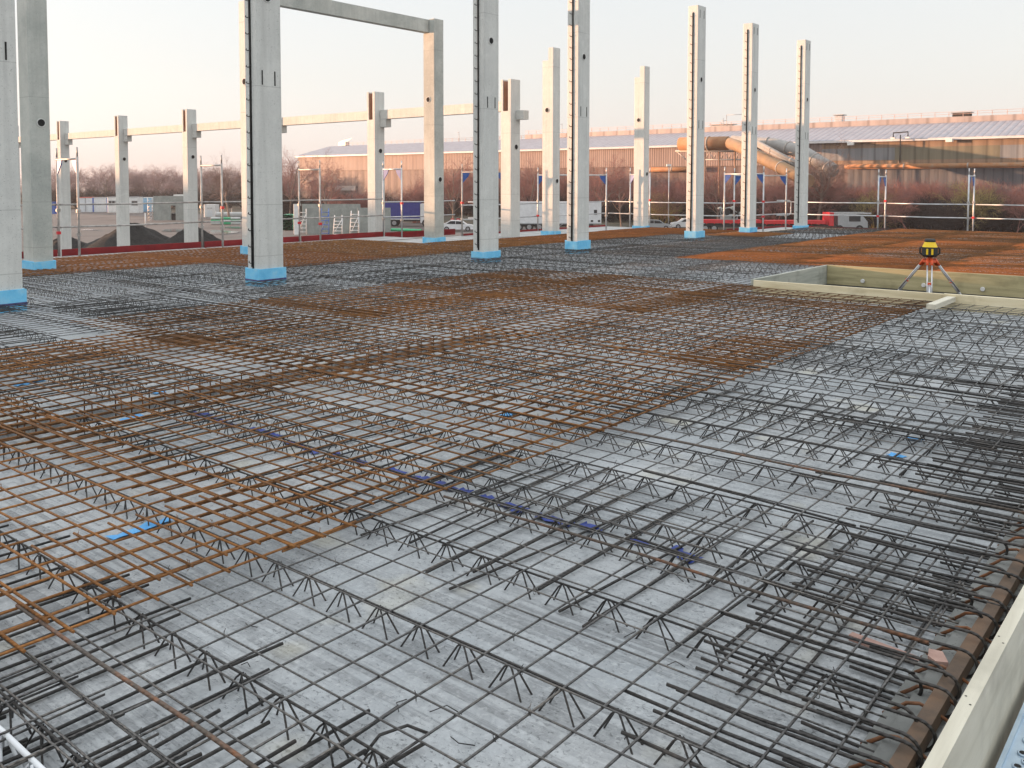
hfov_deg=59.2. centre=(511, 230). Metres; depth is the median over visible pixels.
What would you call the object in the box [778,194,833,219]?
bare shrub
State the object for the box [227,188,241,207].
bare shrub
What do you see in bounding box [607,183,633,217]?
bare shrub
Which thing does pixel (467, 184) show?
bare tree
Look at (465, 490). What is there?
tape scrap
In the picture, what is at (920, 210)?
bare shrub
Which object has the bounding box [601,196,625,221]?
bare shrub
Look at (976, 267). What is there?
reinforcing mat
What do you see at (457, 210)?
bare shrub
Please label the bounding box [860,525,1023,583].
hairpin bar
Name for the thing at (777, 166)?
duct
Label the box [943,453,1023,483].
hairpin bar
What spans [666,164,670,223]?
lamp post
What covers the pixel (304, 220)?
stacking frame
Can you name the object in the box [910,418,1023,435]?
loose bar
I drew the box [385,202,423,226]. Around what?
lorry
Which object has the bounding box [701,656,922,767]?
hairpin bar
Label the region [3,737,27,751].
loose bar
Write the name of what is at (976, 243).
reinforcing mat
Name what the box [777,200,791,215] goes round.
end guard
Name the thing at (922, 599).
hairpin bar
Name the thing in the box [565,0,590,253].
concrete column
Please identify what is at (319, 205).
scaffold portal
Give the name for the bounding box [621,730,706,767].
hairpin bar
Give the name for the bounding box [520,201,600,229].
semi trailer
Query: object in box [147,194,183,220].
site container
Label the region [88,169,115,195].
bare tree
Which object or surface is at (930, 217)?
guard rail
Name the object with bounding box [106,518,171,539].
paint mark
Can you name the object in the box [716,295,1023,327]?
lattice girder
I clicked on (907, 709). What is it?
hairpin bar
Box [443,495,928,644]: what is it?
loose bar
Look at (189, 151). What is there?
concrete column
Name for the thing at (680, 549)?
tape scrap
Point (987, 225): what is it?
bare shrub
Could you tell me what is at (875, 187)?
bare shrub
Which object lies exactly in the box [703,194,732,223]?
bare shrub
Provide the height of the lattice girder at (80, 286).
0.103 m
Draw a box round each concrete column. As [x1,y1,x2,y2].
[0,0,27,312]
[17,0,55,273]
[18,126,21,245]
[56,121,72,256]
[114,115,131,245]
[182,109,200,242]
[239,1,247,255]
[244,0,286,286]
[282,126,286,132]
[367,92,390,235]
[423,18,445,244]
[471,0,500,262]
[501,79,528,237]
[541,47,560,234]
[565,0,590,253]
[632,66,649,227]
[684,5,705,239]
[739,23,758,232]
[792,40,810,229]
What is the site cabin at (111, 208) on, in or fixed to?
on the road
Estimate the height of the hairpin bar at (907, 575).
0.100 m
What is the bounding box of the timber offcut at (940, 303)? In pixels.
[926,296,955,309]
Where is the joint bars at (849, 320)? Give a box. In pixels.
[669,298,1023,345]
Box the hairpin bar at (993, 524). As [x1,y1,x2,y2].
[899,488,1020,528]
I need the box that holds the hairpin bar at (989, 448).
[952,442,1023,454]
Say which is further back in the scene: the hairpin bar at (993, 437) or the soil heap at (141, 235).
the soil heap at (141, 235)
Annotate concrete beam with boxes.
[18,134,56,142]
[65,130,113,138]
[123,125,181,135]
[192,120,240,130]
[280,0,428,33]
[281,111,366,125]
[380,101,500,118]
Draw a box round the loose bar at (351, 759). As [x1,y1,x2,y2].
[333,748,366,767]
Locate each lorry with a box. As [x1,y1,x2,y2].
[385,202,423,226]
[703,219,761,229]
[761,212,870,227]
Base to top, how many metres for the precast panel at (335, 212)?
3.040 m
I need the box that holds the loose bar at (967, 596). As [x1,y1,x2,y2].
[783,541,1010,610]
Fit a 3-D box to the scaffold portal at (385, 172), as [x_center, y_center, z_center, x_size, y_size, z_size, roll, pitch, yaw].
[-3.589,-0.704,27.092,0.880,2.750,0.080,3,4,39]
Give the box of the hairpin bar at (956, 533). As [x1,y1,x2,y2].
[871,513,1023,559]
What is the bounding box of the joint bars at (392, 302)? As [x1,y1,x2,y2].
[230,283,567,327]
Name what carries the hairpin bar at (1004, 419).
attached to the steel hollow section
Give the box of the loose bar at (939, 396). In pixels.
[873,385,1023,409]
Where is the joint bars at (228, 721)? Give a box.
[0,524,424,767]
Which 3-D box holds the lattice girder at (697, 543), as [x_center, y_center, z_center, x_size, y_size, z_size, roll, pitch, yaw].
[-0.412,1.306,4.874,5.000,0.106,0.066,3,4,39]
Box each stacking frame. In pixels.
[300,209,306,233]
[321,208,328,234]
[333,215,342,233]
[350,211,358,232]
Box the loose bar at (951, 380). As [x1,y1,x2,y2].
[892,372,1014,388]
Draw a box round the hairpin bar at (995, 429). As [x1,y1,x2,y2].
[972,425,1023,434]
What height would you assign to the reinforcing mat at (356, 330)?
0.046 m
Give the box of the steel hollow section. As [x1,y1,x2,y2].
[885,544,1023,767]
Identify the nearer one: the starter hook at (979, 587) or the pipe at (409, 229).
the starter hook at (979, 587)
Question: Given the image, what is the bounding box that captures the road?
[21,207,535,231]
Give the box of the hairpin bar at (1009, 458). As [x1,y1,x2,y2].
[946,446,1023,474]
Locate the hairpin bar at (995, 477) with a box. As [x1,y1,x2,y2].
[927,463,1023,498]
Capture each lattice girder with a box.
[0,324,207,383]
[0,344,147,394]
[0,356,115,401]
[0,389,42,412]
[0,442,752,767]
[0,530,406,767]
[0,690,93,767]
[0,725,45,767]
[23,274,126,294]
[23,282,92,299]
[28,287,74,301]
[55,271,165,290]
[56,304,318,360]
[75,415,860,709]
[91,269,200,288]
[99,301,362,351]
[114,297,382,348]
[125,268,230,284]
[136,267,240,283]
[149,293,419,340]
[151,400,910,647]
[159,264,244,278]
[183,394,929,621]
[187,289,458,332]
[190,263,298,277]
[219,261,325,274]
[226,287,492,327]
[244,382,963,574]
[257,283,521,321]
[265,281,534,317]
[290,263,348,272]
[291,258,379,269]
[296,279,560,314]
[305,370,985,532]
[324,276,588,309]
[331,251,441,263]
[349,251,451,261]
[351,273,609,303]
[357,249,469,261]
[358,359,1017,496]
[375,271,633,300]
[385,270,644,298]
[403,351,1023,468]
[407,268,659,292]
[421,347,1023,453]
[428,267,679,289]
[446,263,696,287]
[460,341,1022,437]
[470,262,713,283]
[483,261,721,283]
[497,260,734,280]
[497,332,1017,414]
[515,258,748,277]
[525,255,766,275]
[532,325,1021,397]
[544,254,776,273]
[549,253,781,272]
[560,319,1023,384]
[568,252,792,268]
[578,319,1023,379]
[585,251,804,266]
[598,312,1023,366]
[626,309,1023,356]
[658,303,1022,346]
[669,298,1023,338]
[687,297,1023,334]
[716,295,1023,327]
[730,290,1023,320]
[896,254,1023,261]
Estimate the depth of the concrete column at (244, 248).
18.99 m
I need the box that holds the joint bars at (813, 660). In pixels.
[77,394,968,724]
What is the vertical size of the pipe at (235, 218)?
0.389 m
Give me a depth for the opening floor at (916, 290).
14.39 m
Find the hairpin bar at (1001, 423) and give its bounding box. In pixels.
[978,419,1023,427]
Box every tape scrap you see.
[390,467,406,473]
[411,475,429,480]
[435,481,458,488]
[459,487,473,493]
[480,494,494,498]
[504,502,529,511]
[536,513,574,525]
[579,521,601,530]
[671,545,703,563]
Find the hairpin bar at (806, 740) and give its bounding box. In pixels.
[676,688,884,767]
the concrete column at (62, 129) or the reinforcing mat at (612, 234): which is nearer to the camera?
the reinforcing mat at (612, 234)
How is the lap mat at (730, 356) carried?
on the reinforcing mat at (680, 323)
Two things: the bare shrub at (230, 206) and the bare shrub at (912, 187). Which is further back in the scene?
the bare shrub at (230, 206)
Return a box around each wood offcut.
[849,632,924,662]
[928,649,947,666]
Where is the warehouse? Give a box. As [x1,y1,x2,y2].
[295,108,1023,216]
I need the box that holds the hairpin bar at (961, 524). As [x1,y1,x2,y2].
[879,506,1023,550]
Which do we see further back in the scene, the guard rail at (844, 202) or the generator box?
the generator box
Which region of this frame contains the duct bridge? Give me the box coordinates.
[675,150,741,198]
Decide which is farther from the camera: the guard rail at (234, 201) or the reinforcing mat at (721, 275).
the guard rail at (234, 201)
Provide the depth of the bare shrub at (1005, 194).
117.44 m
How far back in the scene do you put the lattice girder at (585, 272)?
15.56 m
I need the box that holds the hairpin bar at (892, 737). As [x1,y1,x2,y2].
[695,666,923,767]
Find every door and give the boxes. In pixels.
[144,201,148,210]
[207,210,212,216]
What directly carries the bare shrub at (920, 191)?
on the verge
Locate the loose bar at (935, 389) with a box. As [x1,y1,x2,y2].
[875,380,1023,401]
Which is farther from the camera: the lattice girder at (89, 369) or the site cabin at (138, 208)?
the site cabin at (138, 208)
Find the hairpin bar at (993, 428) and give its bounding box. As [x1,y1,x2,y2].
[963,423,1023,433]
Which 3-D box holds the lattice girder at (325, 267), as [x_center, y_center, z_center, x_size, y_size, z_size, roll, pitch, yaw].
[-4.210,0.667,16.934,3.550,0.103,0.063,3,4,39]
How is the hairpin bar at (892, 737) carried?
attached to the steel hollow section
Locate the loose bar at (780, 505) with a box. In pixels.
[643,470,855,526]
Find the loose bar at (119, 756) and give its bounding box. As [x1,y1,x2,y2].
[95,741,147,767]
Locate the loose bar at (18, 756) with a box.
[1,642,283,764]
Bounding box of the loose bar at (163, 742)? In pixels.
[115,708,220,767]
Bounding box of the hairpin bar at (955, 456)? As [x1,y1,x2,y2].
[932,452,1023,480]
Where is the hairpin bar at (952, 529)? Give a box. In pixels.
[845,507,1008,557]
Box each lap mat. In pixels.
[0,588,53,635]
[24,457,418,600]
[446,380,669,445]
[661,335,809,371]
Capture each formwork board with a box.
[751,265,826,293]
[753,280,942,309]
[827,265,1023,297]
[922,586,1023,767]
[943,293,1023,315]
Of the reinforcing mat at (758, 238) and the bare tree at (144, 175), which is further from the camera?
the bare tree at (144, 175)
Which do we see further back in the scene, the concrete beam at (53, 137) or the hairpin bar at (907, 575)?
the concrete beam at (53, 137)
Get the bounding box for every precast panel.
[293,204,298,234]
[302,204,359,231]
[307,208,321,233]
[329,209,340,233]
[342,208,356,233]
[357,208,390,232]
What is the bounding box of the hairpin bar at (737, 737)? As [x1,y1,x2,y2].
[625,689,820,767]
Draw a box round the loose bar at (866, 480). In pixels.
[602,426,1023,513]
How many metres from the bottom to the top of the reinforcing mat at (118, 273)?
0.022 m
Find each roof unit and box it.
[338,138,351,145]
[709,123,736,126]
[833,114,846,121]
[951,112,973,116]
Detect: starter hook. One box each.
[848,759,885,767]
[860,734,926,759]
[882,701,947,721]
[899,684,953,705]
[908,664,968,684]
[920,646,979,663]
[935,626,991,643]
[945,612,1000,627]
[961,596,1008,611]
[972,585,1016,597]
[974,570,1020,581]
[990,558,1011,564]
[997,536,1023,545]
[997,548,1019,554]
[1005,527,1023,534]
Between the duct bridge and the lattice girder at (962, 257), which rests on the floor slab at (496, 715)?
the lattice girder at (962, 257)
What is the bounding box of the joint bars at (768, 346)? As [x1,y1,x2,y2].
[537,317,1023,396]
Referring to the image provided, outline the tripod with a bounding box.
[898,257,961,294]
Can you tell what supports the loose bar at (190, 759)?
on the floor slab at (496, 715)
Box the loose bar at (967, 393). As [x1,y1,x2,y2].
[916,386,1020,400]
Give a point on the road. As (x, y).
(412, 226)
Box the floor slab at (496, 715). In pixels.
[0,229,1023,767]
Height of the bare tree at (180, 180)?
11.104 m
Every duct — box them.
[649,167,686,171]
[677,136,728,150]
[725,137,814,187]
[730,135,838,176]
[844,162,1023,168]
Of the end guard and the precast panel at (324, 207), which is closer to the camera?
the end guard
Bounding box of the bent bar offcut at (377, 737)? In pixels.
[363,724,429,755]
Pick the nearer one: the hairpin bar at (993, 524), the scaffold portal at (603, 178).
the hairpin bar at (993, 524)
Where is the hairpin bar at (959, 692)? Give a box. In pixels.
[755,612,961,699]
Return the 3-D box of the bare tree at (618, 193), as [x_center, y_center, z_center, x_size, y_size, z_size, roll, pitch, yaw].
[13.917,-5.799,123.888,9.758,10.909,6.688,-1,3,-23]
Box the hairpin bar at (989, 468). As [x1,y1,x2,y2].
[932,457,1023,489]
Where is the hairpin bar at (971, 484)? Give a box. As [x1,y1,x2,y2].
[915,473,1023,494]
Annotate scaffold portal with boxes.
[55,147,81,256]
[200,155,224,247]
[297,160,321,241]
[382,161,403,236]
[460,164,500,235]
[536,168,607,230]
[629,167,650,226]
[723,166,764,231]
[732,168,787,229]
[876,169,886,228]
[966,168,974,230]
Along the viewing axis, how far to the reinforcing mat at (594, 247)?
21.43 m
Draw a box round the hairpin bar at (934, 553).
[839,530,1010,583]
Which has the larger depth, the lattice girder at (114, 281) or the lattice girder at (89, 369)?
the lattice girder at (114, 281)
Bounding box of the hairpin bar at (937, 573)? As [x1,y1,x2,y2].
[833,548,1015,611]
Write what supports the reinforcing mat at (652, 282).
on the floor slab at (496, 715)
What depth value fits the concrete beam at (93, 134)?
43.26 m
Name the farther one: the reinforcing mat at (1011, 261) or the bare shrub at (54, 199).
the bare shrub at (54, 199)
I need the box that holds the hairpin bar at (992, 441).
[961,436,1023,446]
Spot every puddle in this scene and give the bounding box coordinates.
[163,229,180,231]
[208,230,237,234]
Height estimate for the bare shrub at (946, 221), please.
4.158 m
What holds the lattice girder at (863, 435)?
on the floor slab at (496, 715)
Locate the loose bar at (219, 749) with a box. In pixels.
[182,720,269,767]
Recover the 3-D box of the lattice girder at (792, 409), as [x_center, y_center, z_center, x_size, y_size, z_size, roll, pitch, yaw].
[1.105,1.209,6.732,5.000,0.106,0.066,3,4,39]
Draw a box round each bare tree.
[51,168,79,190]
[52,172,82,190]
[52,176,91,203]
[70,167,90,188]
[75,166,104,192]
[79,170,100,193]
[80,176,103,193]
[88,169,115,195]
[89,167,115,191]
[98,173,130,193]
[100,164,132,186]
[106,165,138,191]
[129,168,160,195]
[129,169,150,194]
[129,172,160,192]
[136,165,172,190]
[137,171,162,194]
[144,168,167,195]
[150,164,174,190]
[155,166,182,195]
[159,167,180,194]
[159,174,182,193]
[168,169,198,193]
[197,150,241,216]
[197,167,219,191]
[197,169,217,203]
[197,169,225,193]
[199,165,228,192]
[204,166,240,195]
[231,171,240,195]
[282,146,327,213]
[297,146,346,203]
[301,167,332,198]
[415,153,472,219]
[454,157,472,204]
[500,154,566,200]
[589,149,652,224]
[591,150,633,226]
[650,170,686,220]
[675,161,740,229]
[756,173,812,223]
[783,137,861,219]
[791,168,858,219]
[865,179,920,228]
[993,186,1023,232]
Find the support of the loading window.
in the warehouse
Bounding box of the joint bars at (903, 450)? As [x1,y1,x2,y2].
[382,352,1017,489]
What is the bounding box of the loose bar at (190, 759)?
[167,752,201,767]
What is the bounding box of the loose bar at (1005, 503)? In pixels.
[815,472,1023,507]
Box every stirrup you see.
[115,395,121,418]
[131,391,142,412]
[148,388,165,408]
[174,383,188,403]
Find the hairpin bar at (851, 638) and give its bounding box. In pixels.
[747,604,947,682]
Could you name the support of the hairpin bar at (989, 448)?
attached to the steel hollow section
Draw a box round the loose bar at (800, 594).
[624,533,876,620]
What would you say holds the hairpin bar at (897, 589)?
attached to the steel hollow section
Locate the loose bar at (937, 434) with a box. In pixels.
[843,417,1023,448]
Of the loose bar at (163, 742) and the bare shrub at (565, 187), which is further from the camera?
the bare shrub at (565, 187)
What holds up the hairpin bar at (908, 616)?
attached to the steel hollow section
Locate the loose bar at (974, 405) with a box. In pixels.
[945,401,1019,412]
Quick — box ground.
[20,185,534,251]
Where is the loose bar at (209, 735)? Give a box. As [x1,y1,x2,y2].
[15,604,259,767]
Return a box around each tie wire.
[429,705,461,714]
[450,736,474,745]
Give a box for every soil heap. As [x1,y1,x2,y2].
[23,237,86,251]
[82,223,169,247]
[162,227,220,247]
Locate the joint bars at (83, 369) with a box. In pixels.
[0,328,218,413]
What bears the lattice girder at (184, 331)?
on the floor slab at (496, 715)
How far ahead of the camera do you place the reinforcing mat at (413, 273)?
14.74 m
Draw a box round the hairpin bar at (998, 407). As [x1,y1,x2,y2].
[979,404,1023,410]
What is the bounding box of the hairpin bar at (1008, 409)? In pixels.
[992,407,1023,412]
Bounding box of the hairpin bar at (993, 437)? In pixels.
[965,432,1023,442]
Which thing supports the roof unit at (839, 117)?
on the warehouse
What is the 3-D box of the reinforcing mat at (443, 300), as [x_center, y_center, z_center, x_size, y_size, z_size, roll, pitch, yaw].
[-0.136,0.940,10.531,2.769,0.032,2.672,3,4,39]
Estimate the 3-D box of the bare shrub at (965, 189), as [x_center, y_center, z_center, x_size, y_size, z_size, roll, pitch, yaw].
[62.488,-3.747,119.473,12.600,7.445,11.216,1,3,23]
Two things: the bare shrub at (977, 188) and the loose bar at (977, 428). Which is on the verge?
the bare shrub at (977, 188)
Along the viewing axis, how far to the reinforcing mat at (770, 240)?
23.93 m
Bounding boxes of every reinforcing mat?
[0,279,201,310]
[0,288,297,332]
[0,309,106,343]
[0,328,214,372]
[0,332,373,440]
[0,362,629,552]
[0,396,95,448]
[0,414,356,655]
[0,456,973,767]
[0,636,186,767]
[22,268,70,276]
[22,269,161,288]
[48,252,225,272]
[70,297,390,344]
[92,261,247,278]
[111,270,334,291]
[121,246,396,266]
[160,309,541,378]
[182,275,444,304]
[250,283,512,317]
[283,239,472,257]
[284,259,437,277]
[297,327,775,432]
[315,266,542,286]
[335,291,656,338]
[356,253,514,266]
[384,273,589,295]
[421,256,620,275]
[424,383,1023,626]
[428,239,558,247]
[443,246,589,257]
[466,281,720,312]
[467,268,632,285]
[500,235,615,242]
[502,305,866,370]
[514,242,638,250]
[515,250,678,265]
[547,274,756,295]
[554,231,666,238]
[563,263,698,278]
[578,244,738,256]
[587,246,730,257]
[591,237,688,244]
[603,227,738,234]
[605,292,915,334]
[626,257,747,268]
[633,267,780,285]
[635,233,726,240]
[641,240,779,249]
[652,240,774,249]
[653,339,1023,453]
[675,249,833,264]
[679,260,821,273]
[681,235,816,243]
[682,284,932,314]
[705,236,810,244]
[706,232,793,236]
[736,244,866,255]
[770,229,864,234]
[775,238,911,248]
[780,255,966,270]
[792,315,1023,373]
[794,226,896,231]
[825,236,920,241]
[833,248,990,261]
[838,232,951,239]
[865,300,1023,333]
[867,241,1020,253]
[876,229,974,234]
[909,240,1023,245]
[928,262,1023,275]
[931,235,1023,243]
[955,231,1023,237]
[961,253,1023,265]
[988,246,1023,255]
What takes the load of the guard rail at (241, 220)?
attached to the scaffold portal at (222, 227)
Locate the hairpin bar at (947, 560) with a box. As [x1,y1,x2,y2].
[851,535,1023,598]
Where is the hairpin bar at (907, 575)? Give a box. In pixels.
[795,546,973,609]
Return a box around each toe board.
[22,250,57,258]
[62,242,200,255]
[204,236,298,247]
[301,232,382,241]
[385,229,454,236]
[463,229,537,235]
[539,225,604,230]
[726,225,784,229]
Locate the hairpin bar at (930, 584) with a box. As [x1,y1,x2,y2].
[824,555,1007,624]
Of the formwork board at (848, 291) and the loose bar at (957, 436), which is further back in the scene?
the formwork board at (848, 291)
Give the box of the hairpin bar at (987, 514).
[894,492,1023,537]
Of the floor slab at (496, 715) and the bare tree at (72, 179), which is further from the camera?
the bare tree at (72, 179)
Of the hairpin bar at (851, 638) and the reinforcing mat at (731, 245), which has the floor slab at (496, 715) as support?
the reinforcing mat at (731, 245)
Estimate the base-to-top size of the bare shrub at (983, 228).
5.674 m
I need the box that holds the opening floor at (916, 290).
[824,284,1023,298]
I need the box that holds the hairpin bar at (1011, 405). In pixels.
[998,403,1023,407]
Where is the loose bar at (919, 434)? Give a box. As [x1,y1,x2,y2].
[814,413,996,448]
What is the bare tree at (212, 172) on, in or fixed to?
on the verge
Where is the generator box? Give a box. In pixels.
[204,204,218,217]
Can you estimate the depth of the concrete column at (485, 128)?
18.01 m
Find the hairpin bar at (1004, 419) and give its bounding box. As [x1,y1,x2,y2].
[983,416,1023,422]
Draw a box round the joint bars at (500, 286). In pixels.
[360,273,664,303]
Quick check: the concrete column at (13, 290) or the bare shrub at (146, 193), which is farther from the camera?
the bare shrub at (146, 193)
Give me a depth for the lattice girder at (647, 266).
16.21 m
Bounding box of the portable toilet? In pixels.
[52,202,56,213]
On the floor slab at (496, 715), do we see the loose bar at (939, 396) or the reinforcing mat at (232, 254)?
the reinforcing mat at (232, 254)
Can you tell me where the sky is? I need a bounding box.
[15,0,1023,184]
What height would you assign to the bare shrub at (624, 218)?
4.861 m
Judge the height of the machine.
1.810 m
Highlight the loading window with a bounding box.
[335,186,355,190]
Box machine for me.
[718,206,740,219]
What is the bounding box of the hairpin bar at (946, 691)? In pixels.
[746,624,957,718]
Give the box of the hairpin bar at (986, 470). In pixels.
[933,459,1023,491]
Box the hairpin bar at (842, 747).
[666,683,893,767]
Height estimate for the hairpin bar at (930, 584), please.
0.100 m
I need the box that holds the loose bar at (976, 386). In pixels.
[943,381,1013,391]
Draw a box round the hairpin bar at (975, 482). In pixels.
[917,470,1023,508]
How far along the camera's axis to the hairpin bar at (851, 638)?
2.96 m
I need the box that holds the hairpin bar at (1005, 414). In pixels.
[988,411,1022,417]
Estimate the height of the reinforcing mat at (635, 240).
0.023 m
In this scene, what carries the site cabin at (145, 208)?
on the verge
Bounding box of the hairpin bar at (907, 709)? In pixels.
[704,639,917,726]
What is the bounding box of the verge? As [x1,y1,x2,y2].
[21,196,1023,232]
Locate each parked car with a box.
[444,220,472,230]
[648,219,671,227]
[670,218,704,227]
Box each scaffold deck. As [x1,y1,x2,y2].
[62,248,219,258]
[206,242,322,248]
[304,236,417,241]
[384,236,499,242]
[468,231,566,237]
[559,226,631,231]
[757,227,792,231]
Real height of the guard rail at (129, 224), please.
0.051 m
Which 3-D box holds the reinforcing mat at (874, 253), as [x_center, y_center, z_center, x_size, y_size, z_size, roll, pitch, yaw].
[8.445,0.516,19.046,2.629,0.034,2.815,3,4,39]
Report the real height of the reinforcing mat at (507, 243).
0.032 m
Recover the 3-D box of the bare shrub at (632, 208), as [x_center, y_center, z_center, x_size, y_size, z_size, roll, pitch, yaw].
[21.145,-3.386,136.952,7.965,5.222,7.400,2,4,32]
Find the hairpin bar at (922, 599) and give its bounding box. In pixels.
[807,568,998,639]
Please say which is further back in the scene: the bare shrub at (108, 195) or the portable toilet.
the bare shrub at (108, 195)
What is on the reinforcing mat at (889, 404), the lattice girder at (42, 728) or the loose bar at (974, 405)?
the loose bar at (974, 405)
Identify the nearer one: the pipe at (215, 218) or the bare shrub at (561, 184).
the pipe at (215, 218)
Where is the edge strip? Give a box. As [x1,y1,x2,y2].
[845,509,1023,767]
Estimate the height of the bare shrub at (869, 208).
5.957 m
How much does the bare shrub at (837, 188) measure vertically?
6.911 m
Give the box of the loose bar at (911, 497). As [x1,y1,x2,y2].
[791,473,1023,520]
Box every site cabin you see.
[107,197,115,212]
[129,197,142,212]
[143,197,151,211]
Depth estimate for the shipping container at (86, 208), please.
184.14 m
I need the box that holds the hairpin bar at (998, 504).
[880,480,1023,526]
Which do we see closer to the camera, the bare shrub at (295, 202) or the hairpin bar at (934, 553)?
the hairpin bar at (934, 553)
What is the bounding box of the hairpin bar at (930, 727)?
[716,649,936,752]
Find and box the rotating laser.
[919,239,940,256]
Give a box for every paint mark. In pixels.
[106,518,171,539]
[119,414,143,420]
[885,452,906,457]
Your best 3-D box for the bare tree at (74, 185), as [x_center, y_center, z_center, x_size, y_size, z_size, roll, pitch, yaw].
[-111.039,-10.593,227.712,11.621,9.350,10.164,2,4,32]
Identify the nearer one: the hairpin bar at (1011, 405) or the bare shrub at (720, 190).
the hairpin bar at (1011, 405)
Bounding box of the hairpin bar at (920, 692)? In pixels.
[720,612,922,698]
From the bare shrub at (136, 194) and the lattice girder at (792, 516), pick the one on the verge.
the bare shrub at (136, 194)
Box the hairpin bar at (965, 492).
[908,480,1023,518]
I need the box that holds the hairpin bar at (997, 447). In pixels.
[948,438,1022,464]
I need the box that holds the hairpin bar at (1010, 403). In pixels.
[997,401,1023,405]
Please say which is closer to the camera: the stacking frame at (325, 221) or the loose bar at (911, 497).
the loose bar at (911, 497)
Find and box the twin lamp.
[890,131,910,162]
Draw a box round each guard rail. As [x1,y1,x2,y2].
[59,201,200,204]
[60,221,200,227]
[203,200,297,202]
[203,218,297,222]
[300,198,382,200]
[300,215,382,218]
[382,200,454,202]
[382,214,454,217]
[463,203,536,205]
[464,216,536,219]
[608,201,723,203]
[608,213,722,216]
[725,201,784,203]
[726,213,784,216]
[787,213,883,216]
[788,201,884,203]
[886,203,972,204]
[886,216,971,218]
[974,204,1023,205]
[975,218,1023,219]
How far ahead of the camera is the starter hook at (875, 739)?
2.53 m
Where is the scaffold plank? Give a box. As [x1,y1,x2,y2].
[995,703,1023,767]
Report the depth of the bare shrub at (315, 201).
153.09 m
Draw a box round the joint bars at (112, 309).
[53,296,437,358]
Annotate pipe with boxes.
[211,217,220,219]
[215,212,227,216]
[230,212,241,217]
[231,217,240,219]
[231,222,240,224]
[397,229,421,230]
[757,140,794,163]
[757,144,794,166]
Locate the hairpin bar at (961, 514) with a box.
[888,498,1023,538]
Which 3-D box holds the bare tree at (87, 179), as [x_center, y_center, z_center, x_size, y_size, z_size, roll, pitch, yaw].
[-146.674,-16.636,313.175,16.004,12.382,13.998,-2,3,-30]
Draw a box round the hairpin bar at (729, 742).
[653,709,796,767]
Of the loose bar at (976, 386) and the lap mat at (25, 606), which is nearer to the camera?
the lap mat at (25, 606)
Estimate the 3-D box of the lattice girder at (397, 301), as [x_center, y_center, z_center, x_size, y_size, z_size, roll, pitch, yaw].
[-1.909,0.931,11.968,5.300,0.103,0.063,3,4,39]
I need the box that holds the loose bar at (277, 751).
[247,739,296,767]
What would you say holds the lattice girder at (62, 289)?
on the floor slab at (496, 715)
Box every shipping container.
[79,197,92,211]
[92,197,107,211]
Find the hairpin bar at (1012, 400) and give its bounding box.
[1000,399,1023,402]
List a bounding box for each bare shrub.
[51,187,80,205]
[54,187,85,207]
[70,186,104,205]
[74,191,111,196]
[87,191,113,196]
[96,187,115,196]
[115,186,161,196]
[115,187,149,196]
[148,189,181,208]
[198,187,220,208]
[198,188,228,205]
[205,194,241,207]
[209,188,241,208]
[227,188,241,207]
[282,191,304,216]
[283,194,310,217]
[300,194,334,210]
[326,189,354,203]
[329,191,367,207]
[343,187,390,207]
[388,173,460,207]
[388,181,448,222]
[444,168,467,213]
[444,168,472,212]
[444,197,460,215]
[445,168,500,201]
[447,199,470,216]
[454,167,500,198]
[463,201,472,215]
[520,167,564,198]
[527,168,566,200]
[535,170,594,200]
[560,177,596,199]
[589,178,622,200]
[589,180,628,217]
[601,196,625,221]
[601,200,615,220]
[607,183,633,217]
[611,189,633,219]
[616,194,633,220]
[618,195,652,218]
[622,198,662,218]
[631,193,683,222]
[651,179,684,199]
[651,193,685,222]
[657,175,706,199]
[666,204,685,220]
[703,193,730,223]
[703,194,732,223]
[705,191,737,223]
[706,178,733,200]
[717,183,759,201]
[728,199,740,223]
[735,195,773,223]
[736,198,783,223]
[756,181,814,203]
[756,185,774,203]
[756,194,791,219]
[760,183,808,200]
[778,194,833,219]
[808,193,840,219]
[808,193,850,219]
[809,183,858,201]
[812,190,865,211]
[820,199,851,218]
[832,200,870,225]
[835,183,881,204]
[846,183,890,202]
[848,191,905,228]
[849,187,908,227]
[853,176,918,223]
[853,178,901,198]
[855,201,887,227]
[869,193,919,228]
[888,178,937,205]
[891,180,951,226]
[893,189,942,228]
[893,193,936,228]
[894,176,952,202]
[902,176,972,214]
[910,189,962,229]
[915,198,970,230]
[916,198,965,229]
[916,202,961,229]
[927,180,1009,229]
[933,175,1018,227]
[934,188,979,203]
[943,177,1017,199]
[944,192,979,230]
[946,175,1000,203]
[946,198,998,230]
[957,187,1012,230]
[961,180,1022,226]
[963,189,1010,230]
[969,190,1011,230]
[982,201,1005,231]
[983,184,1022,229]
[985,194,1020,231]
[985,203,1013,231]
[988,203,1016,231]
[996,198,1022,232]
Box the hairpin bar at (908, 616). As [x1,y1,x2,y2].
[792,582,987,659]
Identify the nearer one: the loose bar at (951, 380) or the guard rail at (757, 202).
the loose bar at (951, 380)
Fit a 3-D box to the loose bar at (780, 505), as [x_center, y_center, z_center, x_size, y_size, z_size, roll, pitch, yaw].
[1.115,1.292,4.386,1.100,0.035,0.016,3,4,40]
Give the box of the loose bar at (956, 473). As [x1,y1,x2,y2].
[873,458,1023,486]
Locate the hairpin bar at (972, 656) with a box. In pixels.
[777,596,978,678]
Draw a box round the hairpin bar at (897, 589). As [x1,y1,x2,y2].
[797,562,982,624]
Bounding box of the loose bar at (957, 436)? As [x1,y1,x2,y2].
[872,426,1020,445]
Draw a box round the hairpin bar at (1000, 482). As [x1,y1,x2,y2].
[929,467,1023,500]
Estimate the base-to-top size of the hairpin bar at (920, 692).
0.100 m
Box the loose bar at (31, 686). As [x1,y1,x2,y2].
[0,673,59,701]
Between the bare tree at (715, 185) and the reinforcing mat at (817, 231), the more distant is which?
the bare tree at (715, 185)
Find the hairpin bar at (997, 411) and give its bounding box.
[975,408,1023,415]

